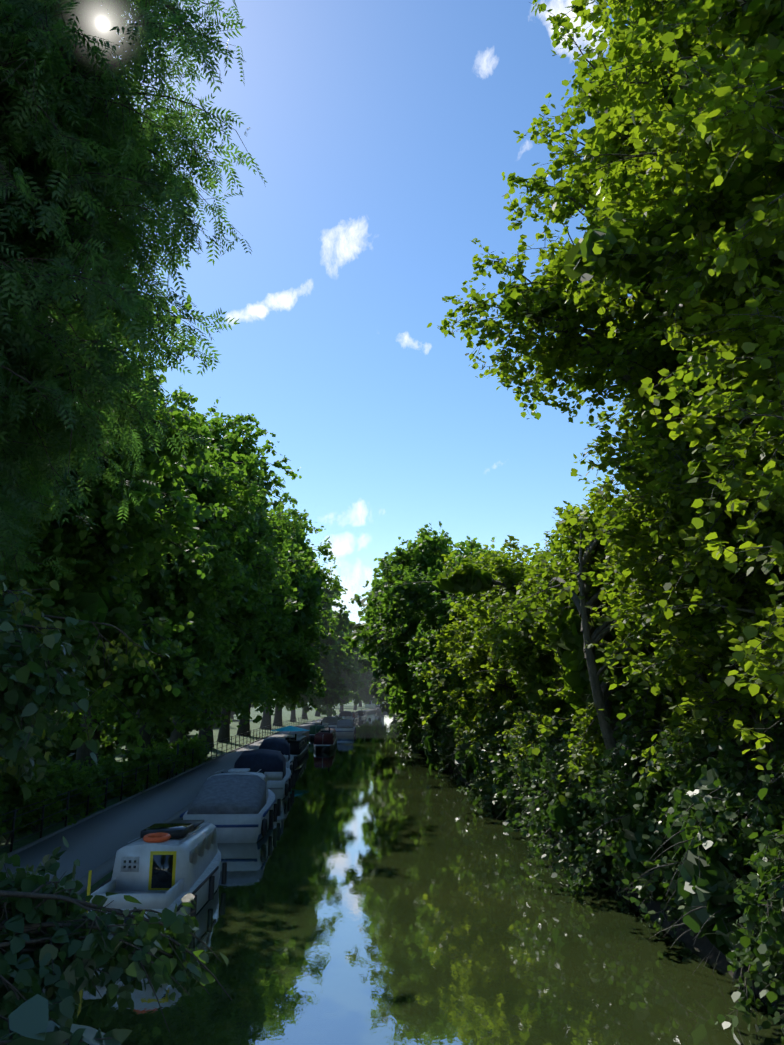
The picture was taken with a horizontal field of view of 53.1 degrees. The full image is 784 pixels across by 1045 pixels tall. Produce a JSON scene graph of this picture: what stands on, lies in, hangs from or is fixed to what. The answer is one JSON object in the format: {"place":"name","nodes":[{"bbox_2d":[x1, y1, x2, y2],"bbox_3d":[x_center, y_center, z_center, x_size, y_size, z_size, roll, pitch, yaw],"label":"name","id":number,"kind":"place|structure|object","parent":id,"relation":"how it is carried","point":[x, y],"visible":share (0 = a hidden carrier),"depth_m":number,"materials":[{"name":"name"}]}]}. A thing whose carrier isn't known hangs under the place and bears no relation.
{"place":"outdoors","nodes":[
{"label":"outdoors","id":0,"kind":"place"},
{"bbox_2d":[0,994,132,1044],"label":"big plant","id":1,"kind":"object","parent":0,"point":[30,1023],"depth_m":3.16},
{"bbox_2d":[0,574,231,1044],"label":"shrub","id":2,"kind":"object","parent":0,"point":[124,965],"depth_m":7.35,"materials":[{"name":"plant"}]},
{"bbox_2d":[0,579,171,775],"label":"lime branch","id":3,"kind":"object","parent":2,"relation":"attached to","point":[121,659],"depth_m":10.19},
{"bbox_2d":[0,0,267,600],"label":"tree","id":4,"kind":"object","parent":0,"point":[99,155],"depth_m":13.06,"materials":[{"name":"plant"}]},
{"bbox_2d":[0,0,121,326],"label":"tree leaves","id":5,"kind":"object","parent":4,"relation":"attached to","point":[36,174],"visible":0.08,"depth_m":13.34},
{"bbox_2d":[257,549,381,714],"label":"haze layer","id":6,"kind":"object","parent":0,"point":[355,620],"depth_m":204.24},
{"bbox_2d":[74,0,644,626],"label":"sky","id":7,"kind":"structure","parent":0,"point":[382,138],"materials":[{"name":"blue"}]},
{"bbox_2d":[0,699,781,898],"bbox_3d":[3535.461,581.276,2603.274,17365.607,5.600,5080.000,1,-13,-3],"label":"ground","id":8,"kind":"structure","parent":0,"point":[60,825],"depth_m":71.43,"materials":[{"name":"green plant"}]},
{"bbox_2d":[0,756,55,844],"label":"hedge","id":9,"kind":"object","parent":8,"relation":"on","point":[31,784],"depth_m":25.58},
{"bbox_2d":[6,757,76,831],"bbox_3d":[-12.654,9.749,27.959,2.583,2.696,3.226,1,-13,-3],"label":"hedge","id":10,"kind":"object","parent":8,"relation":"on","point":[59,782],"depth_m":27.74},
{"bbox_2d":[1,724,90,767],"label":"park shrub","id":11,"kind":"object","parent":8,"relation":"on","point":[54,752],"depth_m":33.85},
{"bbox_2d":[46,757,100,822],"bbox_3d":[-12.654,10.471,30.323,2.459,2.788,3.354,1,-13,-3],"label":"hedge","id":12,"kind":"object","parent":8,"relation":"on","point":[83,781],"depth_m":30.34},
{"bbox_2d":[50,710,124,761],"bbox_3d":[-18.368,12.683,43.333,7.027,5.613,8.311,1,-13,-3],"label":"park shrub","id":13,"kind":"object","parent":8,"relation":"on","point":[107,746],"depth_m":43.23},
{"bbox_2d":[56,722,99,759],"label":"shrub inner leaves","id":14,"kind":"object","parent":13,"relation":"attached to","point":[68,749],"visible":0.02,"depth_m":41.66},
{"bbox_2d":[74,761,110,816],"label":"hedge","id":15,"kind":"object","parent":8,"relation":"on","point":[94,772],"depth_m":32.77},
{"bbox_2d":[86,754,126,803],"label":"hedge","id":16,"kind":"object","parent":8,"relation":"on","point":[107,761],"depth_m":35.03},
{"bbox_2d":[0,268,249,775],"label":"tree","id":17,"kind":"object","parent":8,"relation":"on","point":[187,510],"depth_m":26.62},
{"bbox_2d":[3,317,163,684],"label":"tree leaves","id":18,"kind":"object","parent":17,"relation":"attached to","point":[91,602],"visible":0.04,"depth_m":26.53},
{"bbox_2d":[107,755,144,797],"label":"hedge","id":19,"kind":"object","parent":8,"relation":"on","point":[130,787],"depth_m":37.45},
{"bbox_2d":[102,701,172,748],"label":"park shrub","id":20,"kind":"object","parent":8,"relation":"on","point":[159,738],"depth_m":65.93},
{"bbox_2d":[114,707,155,736],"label":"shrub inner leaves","id":21,"kind":"object","parent":20,"relation":"attached to","point":[152,729],"visible":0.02,"depth_m":68.91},
{"bbox_2d":[120,750,159,790],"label":"hedge","id":22,"kind":"object","parent":8,"relation":"on","point":[152,778],"depth_m":40.45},
{"bbox_2d":[129,737,166,782],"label":"hedge","id":23,"kind":"object","parent":8,"relation":"on","point":[157,755],"depth_m":42.62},
{"bbox_2d":[0,716,307,851],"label":"towpath railings","id":24,"kind":"object","parent":8,"relation":"on","point":[41,819],"visible":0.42,"depth_m":33.50,"materials":[{"name":"black metal"}]},
{"bbox_2d":[141,746,181,777],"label":"hedge","id":25,"kind":"object","parent":8,"relation":"on","point":[169,763],"depth_m":45.42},
{"bbox_2d":[156,741,185,775],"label":"hedge","id":26,"kind":"object","parent":8,"relation":"on","point":[178,758],"depth_m":47.83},
{"bbox_2d":[75,353,271,771],"bbox_3d":[-13.916,2.235,41.921,14.758,22.988,10.690,1,-13,-3],"label":"tree","id":27,"kind":"object","parent":8,"relation":"on","point":[151,689],"depth_m":40.42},
{"bbox_2d":[111,419,226,690],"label":"tree leaves","id":28,"kind":"object","parent":27,"relation":"attached to","point":[147,601],"visible":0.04,"depth_m":40.37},
{"bbox_2d":[152,703,198,737],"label":"park shrub","id":29,"kind":"object","parent":8,"relation":"on","point":[166,731],"visible":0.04,"depth_m":89.31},
{"bbox_2d":[165,735,191,767],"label":"hedge","id":30,"kind":"object","parent":8,"relation":"on","point":[186,745],"depth_m":50.32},
{"bbox_2d":[171,743,184,755],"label":"hedge inner leaves","id":31,"kind":"object","parent":30,"relation":"attached to","point":[175,746],"visible":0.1,"depth_m":50.36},
{"bbox_2d":[1,709,375,884],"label":"towpath","id":32,"kind":"structure","parent":8,"relation":"on","point":[96,841],"depth_m":29.09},
{"bbox_2d":[7,709,369,856],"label":"curb","id":33,"kind":"structure","parent":32,"relation":"on","point":[18,850],"depth_m":32.47,"materials":[{"name":"stone"}]},
{"bbox_2d":[64,710,373,894],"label":"canal bank edge","id":34,"kind":"object","parent":32,"relation":"on","point":[102,870],"depth_m":21.31,"materials":[{"name":"concrete"}]},
{"bbox_2d":[178,737,203,767],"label":"hedge","id":35,"kind":"object","parent":8,"relation":"on","point":[198,752],"visible":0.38,"depth_m":52.80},
{"bbox_2d":[191,733,207,763],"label":"hedge","id":36,"kind":"object","parent":8,"relation":"on","point":[200,744],"visible":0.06,"depth_m":55.28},
{"bbox_2d":[191,737,210,759],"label":"hedge","id":37,"kind":"object","parent":8,"relation":"on","point":[205,746],"depth_m":57.65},
{"bbox_2d":[198,712,232,726],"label":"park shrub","id":38,"kind":"object","parent":8,"relation":"on","point":[220,721],"depth_m":118.47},
{"bbox_2d":[133,409,301,750],"bbox_3d":[-13.408,4.033,52.718,14.138,24.080,11.991,1,-13,-3],"label":"tree","id":39,"kind":"object","parent":8,"relation":"on","point":[272,568],"depth_m":52.46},
{"bbox_2d":[198,462,267,695],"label":"tree leaves","id":40,"kind":"object","parent":39,"relation":"attached to","point":[244,657],"visible":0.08,"depth_m":51.54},
{"bbox_2d":[82,710,376,918],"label":"bank wall","id":41,"kind":"structure","parent":8,"relation":"on","point":[110,878],"depth_m":20.66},
{"bbox_2d":[169,444,309,743],"bbox_3d":[-14.640,5.867,63.298,14.600,25.099,11.113,5,-14,-23],"label":"tree","id":42,"kind":"object","parent":8,"relation":"on","point":[261,698],"depth_m":62.04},
{"bbox_2d":[224,513,268,692],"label":"tree leaves","id":43,"kind":"object","parent":42,"relation":"attached to","point":[257,659],"depth_m":61.99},
{"bbox_2d":[230,702,253,719],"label":"park shrub","id":44,"kind":"object","parent":8,"relation":"on","point":[233,713],"depth_m":151.96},
{"bbox_2d":[198,495,323,747],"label":"tree","id":45,"kind":"object","parent":8,"relation":"on","point":[281,639],"depth_m":72.97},
{"bbox_2d":[249,526,291,687],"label":"tree leaves","id":46,"kind":"object","parent":45,"relation":"attached to","point":[273,667],"depth_m":73.34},
{"bbox_2d":[217,501,347,741],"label":"tree","id":47,"kind":"object","parent":8,"relation":"on","point":[325,552],"depth_m":84.05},
{"bbox_2d":[269,527,323,695],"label":"tree leaves","id":48,"kind":"object","parent":47,"relation":"attached to","point":[300,674],"visible":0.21,"depth_m":82.65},
{"bbox_2d":[236,593,338,735],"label":"tree","id":49,"kind":"object","parent":8,"relation":"on","point":[311,633],"depth_m":95.02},
{"bbox_2d":[297,593,332,695],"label":"tree leaves","id":50,"kind":"object","parent":49,"relation":"attached to","point":[325,622],"depth_m":115.59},
{"bbox_2d":[260,579,351,728],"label":"tree","id":51,"kind":"object","parent":8,"relation":"on","point":[333,664],"depth_m":113.38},
{"bbox_2d":[319,607,339,690],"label":"tree leaves","id":52,"kind":"object","parent":51,"relation":"attached to","point":[334,632],"depth_m":128.06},
{"bbox_2d":[273,610,355,725],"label":"tree","id":53,"kind":"object","parent":8,"relation":"on","point":[335,683],"depth_m":126.51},
{"bbox_2d":[331,611,345,683],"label":"tree leaves","id":54,"kind":"object","parent":53,"relation":"attached to","point":[343,634],"depth_m":148.63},
{"bbox_2d":[290,601,359,721],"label":"tree","id":55,"kind":"object","parent":8,"relation":"on","point":[329,711],"depth_m":146.96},
{"bbox_2d":[301,610,362,718],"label":"tree","id":56,"kind":"object","parent":8,"relation":"on","point":[356,674],"depth_m":162.66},
{"bbox_2d":[315,621,364,716],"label":"tree","id":57,"kind":"object","parent":8,"relation":"on","point":[355,682],"depth_m":185.04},
{"bbox_2d":[339,667,375,711],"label":"tree","id":58,"kind":"object","parent":8,"relation":"on","point":[368,697],"depth_m":234.03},
{"bbox_2d":[348,640,368,705],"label":"tree","id":59,"kind":"object","parent":8,"relation":"on","point":[362,691],"depth_m":206.41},
{"bbox_2d":[353,672,379,709],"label":"tree","id":60,"kind":"object","parent":8,"relation":"on","point":[365,702],"depth_m":267.76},
{"bbox_2d":[365,701,383,707],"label":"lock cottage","id":61,"kind":"structure","parent":8,"relation":"on","point":[370,705],"depth_m":287.63,"materials":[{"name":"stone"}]},
{"bbox_2d":[357,623,395,717],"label":"tree","id":62,"kind":"object","parent":8,"relation":"on","point":[367,663],"depth_m":126.28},
{"bbox_2d":[391,715,398,729],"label":"shrub","id":63,"kind":"object","parent":8,"relation":"on","point":[393,721],"depth_m":123.82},
{"bbox_2d":[402,712,410,746],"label":"shrub","id":64,"kind":"object","parent":8,"relation":"on","point":[406,737],"visible":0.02,"depth_m":85.33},
{"bbox_2d":[412,720,422,732],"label":"shrub","id":65,"kind":"object","parent":8,"relation":"on","point":[418,730],"visible":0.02,"depth_m":71.45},
{"bbox_2d":[284,503,556,724],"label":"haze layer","id":66,"kind":"object","parent":8,"relation":"on","point":[366,578],"depth_m":152.63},
{"bbox_2d":[432,715,463,778],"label":"shrub","id":67,"kind":"object","parent":8,"relation":"on","point":[447,739],"depth_m":50.57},
{"bbox_2d":[447,723,465,773],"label":"shrub leaves","id":68,"kind":"object","parent":67,"relation":"attached to","point":[452,744],"visible":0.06,"depth_m":50.02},
{"bbox_2d":[494,483,703,873],"bbox_3d":[7.384,4.725,23.730,8.308,12.677,11.632,1,-13,-3],"label":"tree","id":69,"kind":"object","parent":8,"relation":"on","point":[556,571],"depth_m":21.96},
{"bbox_2d":[545,550,698,744],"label":"tree leaves","id":70,"kind":"object","parent":69,"relation":"attached to","point":[566,642],"visible":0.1,"depth_m":23.08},
{"bbox_2d":[8,712,783,1044],"bbox_3d":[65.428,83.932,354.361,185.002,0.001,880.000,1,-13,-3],"label":"water","id":71,"kind":"structure","parent":0,"point":[380,886],"depth_m":17.02,"materials":[{"name":"liquid"}]},
{"bbox_2d":[86,820,226,936],"bbox_3d":[-5.739,9.103,20.663,2.230,2.261,7.845,0,-13,-1],"label":"boat","id":72,"kind":"object","parent":71,"relation":"on","point":[159,867],"visible":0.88,"depth_m":18.78,"materials":[{"name":"white"}]},
{"bbox_2d":[180,768,280,842],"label":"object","id":73,"kind":"object","parent":71,"relation":"on","point":[235,805],"visible":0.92,"depth_m":29.75,"materials":[{"name":"grey"}]},
{"bbox_2d":[234,749,294,799],"bbox_3d":[-7.247,14.343,45.080,3.205,2.898,8.622,1,-13,-4],"label":"boat","id":74,"kind":"object","parent":71,"relation":"on","point":[280,777],"visible":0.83,"depth_m":41.61,"materials":[{"name":"blue"}]},
{"bbox_2d":[259,738,297,772],"bbox_3d":[-8.145,16.727,55.835,2.605,2.898,6.522,1,-13,-3],"label":"boat","id":75,"kind":"object","parent":71,"relation":"on","point":[281,745],"visible":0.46,"depth_m":53.45,"materials":[{"name":"blue"}]},
{"bbox_2d":[270,726,309,761],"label":"boat","id":76,"kind":"object","parent":71,"relation":"on","point":[299,747],"visible":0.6,"depth_m":65.53,"materials":[{"name":"blue"}]},
{"bbox_2d":[309,721,328,739],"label":"boat","id":77,"kind":"object","parent":71,"relation":"on","point":[316,727],"visible":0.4,"depth_m":99.89,"materials":[{"name":"black"}]},
{"bbox_2d":[314,728,337,751],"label":"boat","id":78,"kind":"object","parent":71,"relation":"on","point":[325,740],"visible":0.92,"depth_m":78.47,"materials":[{"name":"red"}]},
{"bbox_2d":[322,716,337,728],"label":"cruiser boat","id":79,"kind":"object","parent":71,"relation":"on","point":[332,722],"depth_m":122.52,"materials":[{"name":"black"}]},
{"bbox_2d":[335,718,355,735],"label":"boat","id":80,"kind":"object","parent":71,"relation":"on","point":[345,727],"depth_m":108.26,"materials":[{"name":"white"}]},
{"bbox_2d":[339,711,354,722],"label":"cruiser boat","id":81,"kind":"object","parent":71,"relation":"on","point":[347,714],"depth_m":157.47,"materials":[{"name":"black"}]},
{"bbox_2d":[352,712,358,720],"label":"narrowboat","id":82,"kind":"object","parent":71,"relation":"on","point":[355,715],"depth_m":177.33,"materials":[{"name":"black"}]},
{"bbox_2d":[356,709,366,717],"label":"narrowboat","id":83,"kind":"object","parent":71,"relation":"on","point":[362,713],"depth_m":195.86,"materials":[{"name":"black"}]},
{"bbox_2d":[415,729,424,748],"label":"shrub","id":84,"kind":"object","parent":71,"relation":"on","point":[420,745],"depth_m":64.37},
{"bbox_2d":[407,724,424,752],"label":"shrub leaves","id":85,"kind":"object","parent":84,"relation":"attached to","point":[413,739],"visible":0.08,"depth_m":75.47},
{"bbox_2d":[417,713,444,764],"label":"shrub","id":86,"kind":"object","parent":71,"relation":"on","point":[424,732],"depth_m":58.03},
{"bbox_2d":[422,714,452,768],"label":"shrub leaves","id":87,"kind":"object","parent":86,"relation":"attached to","point":[431,751],"visible":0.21,"depth_m":57.65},
{"bbox_2d":[434,710,458,775],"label":"shrub","id":88,"kind":"object","parent":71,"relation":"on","point":[443,767],"depth_m":54.96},
{"bbox_2d":[442,716,455,753],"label":"shrub leaves","id":89,"kind":"object","parent":88,"relation":"attached to","point":[447,720],"depth_m":54.23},
{"bbox_2d":[501,699,573,854],"bbox_3d":[6.382,9.378,28.246,5.101,6.024,6.913,1,-13,-3],"label":"shrub","id":90,"kind":"object","parent":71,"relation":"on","point":[519,766],"depth_m":27.98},
{"bbox_2d":[527,733,568,822],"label":"shrub leaves","id":91,"kind":"object","parent":90,"relation":"attached to","point":[551,798],"visible":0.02,"depth_m":27.73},
{"bbox_2d":[551,705,713,935],"bbox_3d":[6.915,7.397,19.633,4.951,5.707,6.811,1,-13,-3],"label":"shrub","id":92,"kind":"object","parent":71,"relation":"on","point":[624,752],"depth_m":19.69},
{"bbox_2d":[615,741,685,904],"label":"shrub leaves","id":93,"kind":"object","parent":92,"relation":"attached to","point":[631,838],"visible":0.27,"depth_m":18.89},
{"bbox_2d":[637,711,783,1034],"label":"shrub","id":94,"kind":"object","parent":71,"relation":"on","point":[705,803],"depth_m":14.25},
{"bbox_2d":[663,757,782,964],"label":"shrub leaves","id":95,"kind":"object","parent":94,"relation":"attached to","point":[692,888],"visible":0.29,"depth_m":14.61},
{"bbox_2d":[443,753,469,785],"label":"shrub","id":96,"kind":"object","parent":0,"point":[459,777],"depth_m":47.37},
{"bbox_2d":[454,722,475,783],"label":"shrub leaves","id":97,"kind":"object","parent":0,"point":[468,773],"visible":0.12,"depth_m":44.98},
{"bbox_2d":[508,725,631,896],"bbox_3d":[6.182,8.486,23.619,5.334,5.664,6.278,1,-13,-3],"label":"shrub","id":98,"kind":"object","parent":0,"point":[555,857],"depth_m":23.06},
{"bbox_2d":[546,762,614,878],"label":"shrub leaves","id":99,"kind":"object","parent":98,"relation":"attached to","point":[559,816],"visible":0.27,"depth_m":23.01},
{"bbox_2d":[427,0,783,790],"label":"tree","id":100,"kind":"object","parent":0,"point":[553,360],"depth_m":18.41,"materials":[{"name":"plant"}]},
{"bbox_2d":[499,74,764,602],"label":"tree leaves","id":101,"kind":"object","parent":100,"relation":"attached to","point":[509,305],"depth_m":19.82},
{"bbox_2d":[564,0,783,584],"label":"tree leaves","id":102,"kind":"object","parent":100,"relation":"attached to","point":[613,233],"visible":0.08,"depth_m":14.14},
{"bbox_2d":[448,767,783,1011],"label":"earth bank","id":103,"kind":"structure","parent":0,"point":[703,945],"depth_m":17.09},
{"bbox_2d":[359,595,395,703],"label":"tree","id":104,"kind":"object","parent":103,"relation":"on","point":[381,692],"depth_m":107.08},
{"bbox_2d":[358,572,413,719],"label":"tree","id":105,"kind":"object","parent":103,"relation":"on","point":[390,686],"depth_m":88.66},
{"bbox_2d":[396,722,405,740],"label":"shrub","id":106,"kind":"object","parent":103,"relation":"on","point":[402,734],"depth_m":95.06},
{"bbox_2d":[342,531,465,735],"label":"tree","id":107,"kind":"object","parent":103,"relation":"on","point":[406,695],"depth_m":71.87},
{"bbox_2d":[383,600,418,692],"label":"tree leaves","id":108,"kind":"object","parent":107,"relation":"attached to","point":[402,684],"depth_m":73.92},
{"bbox_2d":[349,521,499,765],"bbox_3d":[4.081,9.585,60.148,14.672,19.015,13.236,1,-13,-3],"label":"tree","id":109,"kind":"object","parent":103,"relation":"on","point":[422,552],"depth_m":59.79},
{"bbox_2d":[387,552,460,735],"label":"tree leaves","id":110,"kind":"object","parent":109,"relation":"attached to","point":[414,626],"visible":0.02,"depth_m":58.74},
{"bbox_2d":[371,542,510,737],"bbox_3d":[4.444,9.050,47.188,11.447,15.448,11.843,1,-13,-3],"label":"tree","id":111,"kind":"object","parent":103,"relation":"on","point":[436,622],"depth_m":46.87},
{"bbox_2d":[389,582,491,709],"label":"tree leaves","id":112,"kind":"object","parent":111,"relation":"attached to","point":[395,589],"depth_m":47.62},
{"bbox_2d":[457,737,481,803],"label":"shrub","id":113,"kind":"object","parent":103,"relation":"on","point":[478,798],"depth_m":40.25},
{"bbox_2d":[467,735,486,793],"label":"shrub leaves","id":114,"kind":"object","parent":113,"relation":"attached to","point":[475,764],"visible":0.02,"depth_m":41.19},
{"bbox_2d":[412,535,550,800],"bbox_3d":[6.242,7.050,38.579,10.264,12.770,11.750,1,-13,-3],"label":"tree","id":115,"kind":"object","parent":103,"relation":"on","point":[476,650],"depth_m":37.70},
{"bbox_2d":[467,597,522,709],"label":"tree leaves","id":116,"kind":"object","parent":115,"relation":"attached to","point":[483,674],"visible":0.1,"depth_m":37.05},
{"bbox_2d":[457,704,520,814],"bbox_3d":[5.554,11.210,37.320,4.924,6.212,6.829,1,-13,-3],"label":"shrub","id":117,"kind":"object","parent":103,"relation":"on","point":[484,745],"depth_m":36.29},
{"bbox_2d":[397,533,585,806],"bbox_3d":[5.684,6.311,30.472,11.149,12.894,10.680,1,-13,-3],"label":"tree","id":118,"kind":"object","parent":103,"relation":"on","point":[507,577],"depth_m":29.88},
{"bbox_2d":[432,566,571,716],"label":"tree leaves","id":119,"kind":"object","parent":118,"relation":"attached to","point":[473,582],"visible":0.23,"depth_m":30.27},
{"bbox_2d":[488,705,551,827],"bbox_3d":[6.335,10.118,32.851,4.348,6.145,6.524,6,-14,-25],"label":"shrub","id":120,"kind":"object","parent":103,"relation":"on","point":[499,771],"depth_m":32.87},
{"bbox_2d":[510,754,530,818],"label":"shrub leaves","id":121,"kind":"object","parent":120,"relation":"attached to","point":[515,771],"depth_m":32.27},
{"bbox_2d":[532,0,783,815],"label":"tree","id":122,"kind":"object","parent":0,"point":[733,215],"depth_m":13.03,"materials":[{"name":"plant"}]},
{"bbox_2d":[732,724,783,1039],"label":"shrub","id":123,"kind":"object","parent":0,"point":[759,864],"depth_m":11.81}
]}

